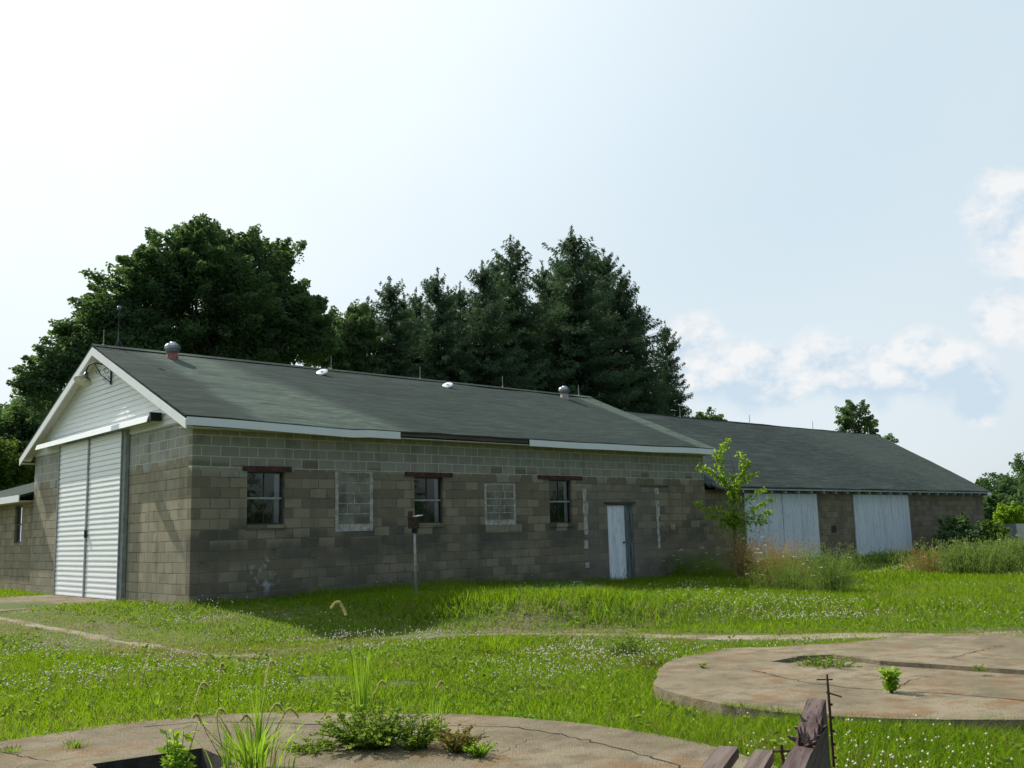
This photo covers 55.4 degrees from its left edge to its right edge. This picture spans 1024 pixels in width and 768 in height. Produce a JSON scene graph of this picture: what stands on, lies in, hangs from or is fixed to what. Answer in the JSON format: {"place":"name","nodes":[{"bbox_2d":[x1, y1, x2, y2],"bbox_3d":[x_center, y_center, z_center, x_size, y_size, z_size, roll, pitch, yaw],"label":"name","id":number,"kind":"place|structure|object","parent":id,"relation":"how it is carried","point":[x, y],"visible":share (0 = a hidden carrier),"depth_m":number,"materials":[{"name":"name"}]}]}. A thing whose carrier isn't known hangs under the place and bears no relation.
{"place":"outdoors","nodes":[
{"label":"outdoors","id":0,"kind":"place"},
{"bbox_2d":[0,743,25,754],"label":"foxtail grass","id":1,"kind":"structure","parent":0,"point":[8,750],"depth_m":7.68,"materials":[{"name":"green plant"}]},
{"bbox_2d":[62,737,97,749],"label":"foxtail grass","id":2,"kind":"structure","parent":0,"point":[74,743],"depth_m":7.78,"materials":[{"name":"green plant"}]},
{"bbox_2d":[194,662,237,767],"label":"foxtail grass","id":3,"kind":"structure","parent":0,"point":[207,687],"depth_m":6.98,"materials":[{"name":"green plant"}]},
{"bbox_2d":[189,702,310,767],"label":"foxtail grass","id":4,"kind":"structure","parent":0,"point":[256,755],"depth_m":6.78,"materials":[{"name":"green plant"}]},
{"bbox_2d":[245,660,276,742],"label":"foxtail grass","id":5,"kind":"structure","parent":0,"point":[259,704],"depth_m":7.01,"materials":[{"name":"green plant"}]},
{"bbox_2d":[330,600,385,721],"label":"foxtail grass","id":6,"kind":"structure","parent":0,"point":[361,697],"depth_m":7.92,"materials":[{"name":"green plant"}]},
{"bbox_2d":[425,680,447,741],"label":"foxtail grass","id":7,"kind":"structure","parent":0,"point":[437,686],"depth_m":7.70,"materials":[{"name":"green plant"}]},
{"bbox_2d":[0,546,1023,767],"bbox_3d":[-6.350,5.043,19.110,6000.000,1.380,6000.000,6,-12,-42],"label":"ground","id":8,"kind":"structure","parent":0,"point":[15,605],"depth_m":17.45,"materials":[{"name":"green plant"}]},
{"bbox_2d":[0,482,33,591],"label":"lean to","id":9,"kind":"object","parent":8,"relation":"on","point":[16,513],"visible":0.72,"depth_m":28.15,"materials":[{"name":"grey concrete"}]},
{"bbox_2d":[16,506,21,542],"bbox_3d":[-14.155,4.047,28.105,0.050,1.070,0.650,6,-12,-42],"label":"window","id":10,"kind":"structure","parent":9,"relation":"in","point":[19,513],"depth_m":28.23,"materials":[{"name":"paint"}]},
{"bbox_2d":[0,436,34,490],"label":"hedgerow tree","id":11,"kind":"object","parent":8,"relation":"on","point":[13,473],"visible":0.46,"depth_m":38.83,"materials":[{"name":"green plant"}]},
{"bbox_2d":[0,396,47,483],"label":"hedgerow tree","id":12,"kind":"object","parent":8,"relation":"on","point":[18,426],"visible":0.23,"depth_m":41.05,"materials":[{"name":"green plant"}]},
{"bbox_2d":[0,387,57,415],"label":"hedgerow tree","id":13,"kind":"object","parent":8,"relation":"on","point":[14,390],"depth_m":44.97,"materials":[{"name":"green plant"}]},
{"bbox_2d":[0,595,122,611],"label":"concrete apron","id":14,"kind":"object","parent":8,"relation":"on","point":[59,599],"visible":0.28,"depth_m":22.76,"materials":[{"name":"beige concrete"}]},
{"bbox_2d":[143,651,162,707],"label":"foxtail grass","id":15,"kind":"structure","parent":8,"relation":"on","point":[156,701],"depth_m":10.13,"materials":[{"name":"green plant"}]},
{"bbox_2d":[6,213,343,423],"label":"maple tree","id":16,"kind":"object","parent":8,"relation":"on","point":[249,297],"visible":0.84,"depth_m":40.15,"materials":[{"name":"green plant"}]},
{"bbox_2d":[303,299,400,375],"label":"leafy tree","id":17,"kind":"object","parent":8,"relation":"on","point":[358,334],"visible":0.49,"depth_m":50.57,"materials":[{"name":"green plant"}]},
{"bbox_2d":[329,688,376,705],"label":"leafy weed","id":18,"kind":"object","parent":8,"relation":"on","point":[344,692],"visible":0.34,"depth_m":9.92,"materials":[{"name":"green plant"}]},
{"bbox_2d":[19,344,716,605],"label":"block barn","id":19,"kind":"structure","parent":8,"relation":"on","point":[163,478],"depth_m":23.52,"materials":[{"name":"grey concrete"}]},
{"bbox_2d":[53,439,88,597],"bbox_3d":[-10.929,3.343,24.230,0.100,3.780,2.140,6,-12,-42],"label":"sliding door","id":20,"kind":"structure","parent":19,"relation":"in","point":[73,458],"depth_m":24.24,"materials":[{"name":"white metal"}]},
{"bbox_2d":[73,362,111,386],"bbox_3d":[-9.887,-0.249,22.981,0.826,0.588,0.395,1,-9,-18],"label":"barn lamp","id":21,"kind":"object","parent":19,"relation":"attached to","point":[84,379],"visible":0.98,"depth_m":23.03,"materials":[{"name":"white metal"}]},
{"bbox_2d":[83,430,124,599],"bbox_3d":[-9.499,3.063,22.649,0.140,3.780,2.120,6,-12,-42],"label":"sliding door","id":22,"kind":"structure","parent":19,"relation":"in","point":[104,502],"depth_m":22.60,"materials":[{"name":"white metal"}]},
{"bbox_2d":[115,305,122,346],"bbox_3d":[-9.709,-1.397,24.070,0.248,1.134,0.158,6,-12,-42],"label":"lightning rod","id":23,"kind":"object","parent":19,"relation":"on","point":[119,307],"visible":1,"depth_m":24.10,"materials":[{"name":"grey metal"}]},
{"bbox_2d":[164,342,180,359],"bbox_3d":[-8.480,-0.796,24.355,0.397,0.529,0.399,6,-12,-42],"label":"roof vent","id":24,"kind":"object","parent":19,"relation":"on","point":[172,349],"visible":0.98,"depth_m":24.23,"materials":[{"name":"metal"}]},
{"bbox_2d":[247,471,282,524],"bbox_3d":[-5.290,2.430,20.717,0.866,1.120,0.096,6,-12,-42],"label":"window","id":25,"kind":"structure","parent":19,"relation":"in","point":[276,497],"depth_m":20.93,"materials":[{"name":"paint"}]},
{"bbox_2d":[316,369,327,374],"bbox_3d":[-5.281,-0.324,27.073,0.294,0.224,0.311,6,-12,-42],"label":"flat vent","id":26,"kind":"object","parent":19,"relation":"on","point":[322,372],"visible":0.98,"depth_m":27.04,"materials":[{"name":"grey metal"}]},
{"bbox_2d":[335,471,372,531],"bbox_3d":[-3.571,2.659,22.086,1.000,1.334,0.019,6,-12,-42],"label":"blocked window","id":27,"kind":"structure","parent":19,"relation":"in","point":[353,490],"depth_m":22.07,"materials":[{"name":"grey concrete"}]},
{"bbox_2d":[414,477,441,522],"bbox_3d":[-2.080,2.817,23.605,0.876,1.110,0.096,6,-12,-42],"label":"window","id":28,"kind":"structure","parent":19,"relation":"in","point":[438,506],"depth_m":23.82,"materials":[{"name":"paint"}]},
{"bbox_2d":[442,382,452,387],"bbox_3d":[-1.982,0.042,30.024,0.294,0.224,0.311,6,-12,-42],"label":"flat vent","id":29,"kind":"object","parent":19,"relation":"on","point":[448,384],"visible":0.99,"depth_m":30.00,"materials":[{"name":"grey metal"}]},
{"bbox_2d":[484,484,515,524],"bbox_3d":[-0.297,3.091,25.025,1.060,1.042,0.019,6,-12,-42],"label":"blocked window","id":30,"kind":"structure","parent":19,"relation":"in","point":[500,500],"depth_m":25.01,"materials":[{"name":"grey concrete"}]},
{"bbox_2d":[549,480,570,522],"bbox_3d":[1.248,3.212,26.601,0.866,1.170,0.096,6,-12,-42],"label":"window","id":31,"kind":"structure","parent":19,"relation":"in","point":[565,486],"depth_m":26.82,"materials":[{"name":"paint"}]},
{"bbox_2d":[559,386,569,399],"bbox_3d":[1.812,0.323,33.705,0.397,0.529,0.399,6,-12,-42],"label":"roof vent","id":32,"kind":"object","parent":19,"relation":"on","point":[564,391],"visible":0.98,"depth_m":33.58,"materials":[{"name":"grey metal"}]},
{"bbox_2d":[607,506,626,580],"bbox_3d":[3.007,4.597,27.845,0.720,2.230,0.095,6,-12,-42],"label":"door","id":33,"kind":"structure","parent":19,"relation":"in","point":[616,524],"depth_m":27.86,"materials":[{"name":"white paint"}]},
{"bbox_2d":[354,296,407,368],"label":"spruce tree","id":34,"kind":"object","parent":8,"relation":"on","point":[367,301],"depth_m":56.98,"materials":[{"name":"green plant"}]},
{"bbox_2d":[0,713,775,767],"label":"concrete slab","id":35,"kind":"structure","parent":8,"relation":"on","point":[528,743],"depth_m":7.47,"materials":[{"name":"concrete"}]},
{"bbox_2d":[156,721,207,767],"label":"leafy weed","id":36,"kind":"object","parent":35,"relation":"on","point":[175,755],"visible":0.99,"depth_m":7.10,"materials":[{"name":"green plant"}]},
{"bbox_2d":[279,737,347,755],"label":"leafy weed","id":37,"kind":"object","parent":35,"relation":"on","point":[313,748],"visible":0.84,"depth_m":7.42,"materials":[{"name":"green plant"}]},
{"bbox_2d":[309,696,426,750],"bbox_3d":[-1.111,2.615,7.496,0.892,0.361,0.915,6,-12,-42],"label":"leafy weed","id":38,"kind":"object","parent":35,"relation":"on","point":[363,736],"visible":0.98,"depth_m":7.39,"materials":[{"name":"green plant"}]},
{"bbox_2d":[381,713,449,750],"bbox_3d":[-0.726,2.637,7.395,0.529,0.263,0.460,1,-9,-14],"label":"leafy weed","id":39,"kind":"object","parent":35,"relation":"on","point":[423,738],"visible":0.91,"depth_m":7.36,"materials":[{"name":"green plant"}]},
{"bbox_2d":[434,722,488,753],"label":"leafy weed","id":40,"kind":"object","parent":35,"relation":"on","point":[452,742],"visible":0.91,"depth_m":7.19,"materials":[{"name":"green plant"}]},
{"bbox_2d":[462,739,497,757],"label":"leafy weed","id":41,"kind":"object","parent":35,"relation":"on","point":[474,749],"visible":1,"depth_m":7.04,"materials":[{"name":"green plant"}]},
{"bbox_2d":[700,674,841,767],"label":"timber deck","id":42,"kind":"structure","parent":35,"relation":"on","point":[810,749],"depth_m":3.99,"materials":[{"name":"wood"}]},
{"bbox_2d":[364,276,446,380],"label":"spruce tree","id":43,"kind":"object","parent":8,"relation":"on","point":[391,335],"visible":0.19,"depth_m":52.83,"materials":[{"name":"green plant"}]},
{"bbox_2d":[381,292,430,363],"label":"spruce tree","id":44,"kind":"object","parent":8,"relation":"on","point":[403,306],"depth_m":61.41,"materials":[{"name":"green plant"}]},
{"bbox_2d":[408,511,422,593],"bbox_3d":[-2.099,3.610,20.787,0.480,1.780,0.480,6,-12,-42],"label":"pole box","id":45,"kind":"object","parent":8,"relation":"on","point":[413,523],"visible":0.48,"depth_m":20.81,"materials":[{"name":"grey metal"}]},
{"bbox_2d":[393,287,445,373],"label":"spruce tree","id":46,"kind":"object","parent":8,"relation":"on","point":[414,301],"visible":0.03,"depth_m":58.10,"materials":[{"name":"green plant"}]},
{"bbox_2d":[399,267,489,383],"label":"spruce tree","id":47,"kind":"object","parent":8,"relation":"on","point":[443,357],"visible":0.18,"depth_m":55.00,"materials":[{"name":"green plant"}]},
{"bbox_2d":[434,285,465,349],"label":"spruce tree","id":48,"kind":"object","parent":8,"relation":"on","point":[447,287],"visible":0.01,"depth_m":65.23,"materials":[{"name":"green plant"}]},
{"bbox_2d":[436,281,500,377],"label":"spruce tree","id":49,"kind":"object","parent":8,"relation":"on","point":[462,304],"visible":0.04,"depth_m":60.45,"materials":[{"name":"green plant"}]},
{"bbox_2d":[429,259,546,390],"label":"spruce tree","id":50,"kind":"object","parent":8,"relation":"on","point":[486,315],"visible":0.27,"depth_m":55.77,"materials":[{"name":"green plant"}]},
{"bbox_2d":[454,627,538,656],"bbox_3d":[-0.294,3.706,13.987,1.186,0.436,1.097,6,-12,-42],"label":"grass tuft","id":51,"kind":"object","parent":8,"relation":"on","point":[490,647],"visible":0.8,"depth_m":13.93,"materials":[{"name":"green plant"}]},
{"bbox_2d":[470,255,531,365],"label":"spruce tree","id":52,"kind":"object","parent":8,"relation":"on","point":[493,267],"visible":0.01,"depth_m":67.00,"materials":[{"name":"green plant"}]},
{"bbox_2d":[0,579,1023,764],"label":"broadleaf weeds","id":53,"kind":"object","parent":8,"relation":"on","point":[350,702],"visible":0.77,"depth_m":12.83,"materials":[{"name":"green plant"}]},
{"bbox_2d":[0,571,1023,767],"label":"clover","id":54,"kind":"object","parent":8,"relation":"on","point":[624,666],"depth_m":13.22,"materials":[{"name":"green plant"}]},
{"bbox_2d":[469,235,581,392],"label":"spruce tree","id":55,"kind":"object","parent":8,"relation":"on","point":[515,292],"visible":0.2,"depth_m":60.36,"materials":[{"name":"green plant"}]},
{"bbox_2d":[522,250,576,380],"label":"spruce tree","id":56,"kind":"object","parent":8,"relation":"on","point":[550,264],"visible":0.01,"depth_m":72.68,"materials":[{"name":"green plant"}]},
{"bbox_2d":[506,259,594,395],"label":"spruce tree","id":57,"kind":"object","parent":8,"relation":"on","point":[544,291],"visible":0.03,"depth_m":67.06,"materials":[{"name":"green plant"}]},
{"bbox_2d":[517,580,605,591],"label":"leafy weed","id":58,"kind":"object","parent":8,"relation":"on","point":[580,583],"visible":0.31,"depth_m":21.08,"materials":[{"name":"green plant"}]},
{"bbox_2d":[504,225,648,412],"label":"spruce tree","id":59,"kind":"object","parent":8,"relation":"on","point":[575,345],"visible":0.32,"depth_m":62.37,"materials":[{"name":"green plant"}]},
{"bbox_2d":[554,241,642,384],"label":"spruce tree","id":60,"kind":"object","parent":8,"relation":"on","point":[585,277],"visible":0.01,"depth_m":73.42,"materials":[{"name":"green plant"}]},
{"bbox_2d":[599,632,649,655],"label":"leafy weed","id":61,"kind":"object","parent":8,"relation":"on","point":[622,645],"visible":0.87,"depth_m":13.18,"materials":[{"name":"green plant"}]},
{"bbox_2d":[586,247,684,416],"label":"spruce tree","id":62,"kind":"object","parent":8,"relation":"on","point":[606,273],"visible":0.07,"depth_m":67.51,"materials":[{"name":"green plant"}]},
{"bbox_2d":[589,268,682,415],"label":"spruce tree","id":63,"kind":"object","parent":8,"relation":"on","point":[622,309],"visible":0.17,"depth_m":65.68,"materials":[{"name":"green plant"}]},
{"bbox_2d":[619,298,673,415],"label":"spruce tree","id":64,"kind":"object","parent":8,"relation":"on","point":[642,314],"visible":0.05,"depth_m":71.72,"materials":[{"name":"green plant"}]},
{"bbox_2d":[635,653,666,666],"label":"leafy weed","id":65,"kind":"object","parent":8,"relation":"on","point":[650,662],"visible":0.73,"depth_m":11.99,"materials":[{"name":"green plant"}]},
{"bbox_2d":[649,321,698,417],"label":"spruce tree","id":66,"kind":"object","parent":8,"relation":"on","point":[671,378],"visible":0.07,"depth_m":73.45,"materials":[{"name":"green plant"}]},
{"bbox_2d":[655,551,708,576],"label":"weed clump","id":67,"kind":"object","parent":8,"relation":"on","point":[684,571],"visible":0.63,"depth_m":29.21,"materials":[{"name":"green plant"}]},
{"bbox_2d":[676,545,738,577],"bbox_3d":[5.693,5.215,28.743,2.489,1.016,2.078,-4,-9,16],"label":"weed clump","id":68,"kind":"object","parent":8,"relation":"on","point":[713,571],"visible":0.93,"depth_m":28.55,"materials":[{"name":"green plant"}]},
{"bbox_2d":[696,406,727,420],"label":"distant tree","id":69,"kind":"object","parent":8,"relation":"on","point":[713,415],"visible":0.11,"depth_m":81.13,"materials":[{"name":"green plant"}]},
{"bbox_2d":[692,437,776,576],"bbox_3d":[6.468,3.633,28.359,2.462,4.149,0.805,-2,-9,0],"label":"sapling","id":70,"kind":"object","parent":8,"relation":"on","point":[732,518],"visible":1,"depth_m":28.32,"materials":[{"name":"green plant"}]},
{"bbox_2d":[727,545,849,590],"bbox_3d":[6.797,4.638,24.793,2.778,1.177,4.046,-2,-9,5],"label":"weed clump","id":71,"kind":"object","parent":8,"relation":"on","point":[785,581],"visible":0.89,"depth_m":24.23,"materials":[{"name":"plant"}]},
{"bbox_2d":[624,411,990,570],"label":"block shed","id":72,"kind":"structure","parent":8,"relation":"on","point":[833,489],"depth_m":38.04,"materials":[{"name":"grey concrete"}]},
{"bbox_2d":[743,493,784,560],"bbox_3d":[8.544,4.832,32.949,2.182,2.239,0.060,6,-12,-42],"label":"plank door","id":73,"kind":"structure","parent":72,"relation":"in","point":[776,519],"depth_m":33.02,"materials":[{"name":"white wood"}]},
{"bbox_2d":[781,494,820,558],"bbox_3d":[10.226,5.027,34.469,2.272,2.259,0.059,6,-12,-42],"label":"plank door","id":74,"kind":"structure","parent":72,"relation":"in","point":[799,511],"depth_m":34.45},
{"bbox_2d":[852,495,912,556],"bbox_3d":[14.664,5.562,38.457,4.452,2.357,0.060,6,-12,-42],"label":"plank door","id":75,"kind":"structure","parent":72,"relation":"in","point":[883,521],"depth_m":38.33,"materials":[{"name":"white wood"}]},
{"bbox_2d":[769,540,878,592],"bbox_3d":[7.638,4.290,22.969,2.525,1.292,2.212,1,-9,-16],"label":"weed clump","id":76,"kind":"object","parent":8,"relation":"on","point":[825,579],"visible":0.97,"depth_m":22.89,"materials":[{"name":"plant"}]},
{"bbox_2d":[653,635,1023,736],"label":"concrete slab","id":77,"kind":"structure","parent":8,"relation":"on","point":[940,679],"depth_m":10.10,"materials":[{"name":"beige concrete"}]},
{"bbox_2d":[698,662,708,667],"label":"leafy weed","id":78,"kind":"object","parent":77,"relation":"on","point":[703,665],"visible":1,"depth_m":11.20,"materials":[{"name":"green plant"}]},
{"bbox_2d":[790,654,862,668],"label":"leafy weed","id":79,"kind":"object","parent":77,"relation":"on","point":[828,662],"visible":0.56,"depth_m":11.09,"materials":[{"name":"green plant"}]},
{"bbox_2d":[877,665,901,692],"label":"leafy weed","id":80,"kind":"object","parent":77,"relation":"on","point":[890,683],"visible":1,"depth_m":9.22,"materials":[{"name":"green plant"}]},
{"bbox_2d":[971,664,987,670],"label":"leafy weed","id":81,"kind":"object","parent":77,"relation":"on","point":[978,668],"visible":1,"depth_m":10.44,"materials":[{"name":"green plant"}]},
{"bbox_2d":[834,399,898,443],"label":"lone tree","id":82,"kind":"object","parent":8,"relation":"on","point":[851,412],"visible":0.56,"depth_m":101.63,"materials":[{"name":"green plant"}]},
{"bbox_2d":[842,546,913,563],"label":"weed clump","id":83,"kind":"object","parent":8,"relation":"on","point":[881,558],"visible":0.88,"depth_m":33.53,"materials":[{"name":"plant"}]},
{"bbox_2d":[892,543,972,571],"bbox_3d":[13.123,5.364,30.208,2.488,0.970,2.656,6,-12,-42],"label":"weed clump","id":84,"kind":"object","parent":8,"relation":"on","point":[929,568],"visible":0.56,"depth_m":30.10,"materials":[{"name":"green plant"}]},
{"bbox_2d":[887,533,1023,573],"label":"weed clump","id":85,"kind":"object","parent":8,"relation":"on","point":[954,564],"visible":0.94,"depth_m":28.81,"materials":[{"name":"plant"}]},
{"bbox_2d":[931,512,986,549],"bbox_3d":[18.164,6.034,39.254,3.612,1.842,1.942,6,-12,-42],"label":"shrub","id":86,"kind":"object","parent":8,"relation":"on","point":[953,528],"visible":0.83,"depth_m":39.02,"materials":[{"name":"green plant"}]},
{"bbox_2d":[939,536,1023,571],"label":"weed clump","id":87,"kind":"object","parent":8,"relation":"on","point":[1012,558],"visible":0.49,"depth_m":29.19,"materials":[{"name":"plant"}]},
{"bbox_2d":[952,524,1023,547],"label":"farm shed","id":88,"kind":"structure","parent":8,"relation":"on","point":[1016,528],"depth_m":41.97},
{"bbox_2d":[954,529,1023,569],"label":"weed clump","id":89,"kind":"object","parent":8,"relation":"on","point":[1021,548],"visible":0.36,"depth_m":29.98,"materials":[{"name":"plant"}]},
{"bbox_2d":[972,519,1012,547],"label":"shrub","id":90,"kind":"object","parent":8,"relation":"on","point":[989,527],"visible":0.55,"depth_m":40.14,"materials":[{"name":"green plant"}]},
{"bbox_2d":[977,472,1019,522],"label":"tree","id":91,"kind":"object","parent":8,"relation":"on","point":[1004,485],"visible":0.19,"depth_m":74.59,"materials":[{"name":"green plant"}]},
{"bbox_2d":[990,452,1023,486],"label":"tree","id":92,"kind":"object","parent":8,"relation":"on","point":[1018,464],"visible":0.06,"depth_m":85.15,"materials":[{"name":"green plant"}]},
{"bbox_2d":[993,501,1023,523],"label":"shrub","id":93,"kind":"object","parent":8,"relation":"on","point":[1013,513],"visible":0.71,"depth_m":51.21,"materials":[{"name":"green plant"}]},
{"bbox_2d":[996,473,1023,515],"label":"tree","id":94,"kind":"object","parent":8,"relation":"on","point":[1019,495],"visible":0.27,"depth_m":72.12,"materials":[{"name":"green plant"}]},
{"bbox_2d":[0,617,1023,656],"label":"dirt track","id":95,"kind":"structure","parent":0,"point":[98,636],"depth_m":15.26,"materials":[{"name":"soil"}]},
{"bbox_2d":[0,0,1023,490],"label":"sky","id":96,"kind":"structure","parent":0,"point":[823,200],"materials":[{"name":"blue"}]},
{"bbox_2d":[704,528,775,577],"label":"dry grass","id":97,"kind":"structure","parent":0,"point":[740,552],"depth_m":28.58,"materials":[{"name":"plant"}]},
{"bbox_2d":[720,530,824,586],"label":"dry grass","id":98,"kind":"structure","parent":0,"point":[774,553],"depth_m":25.41,"materials":[{"name":"green plant"}]}
]}

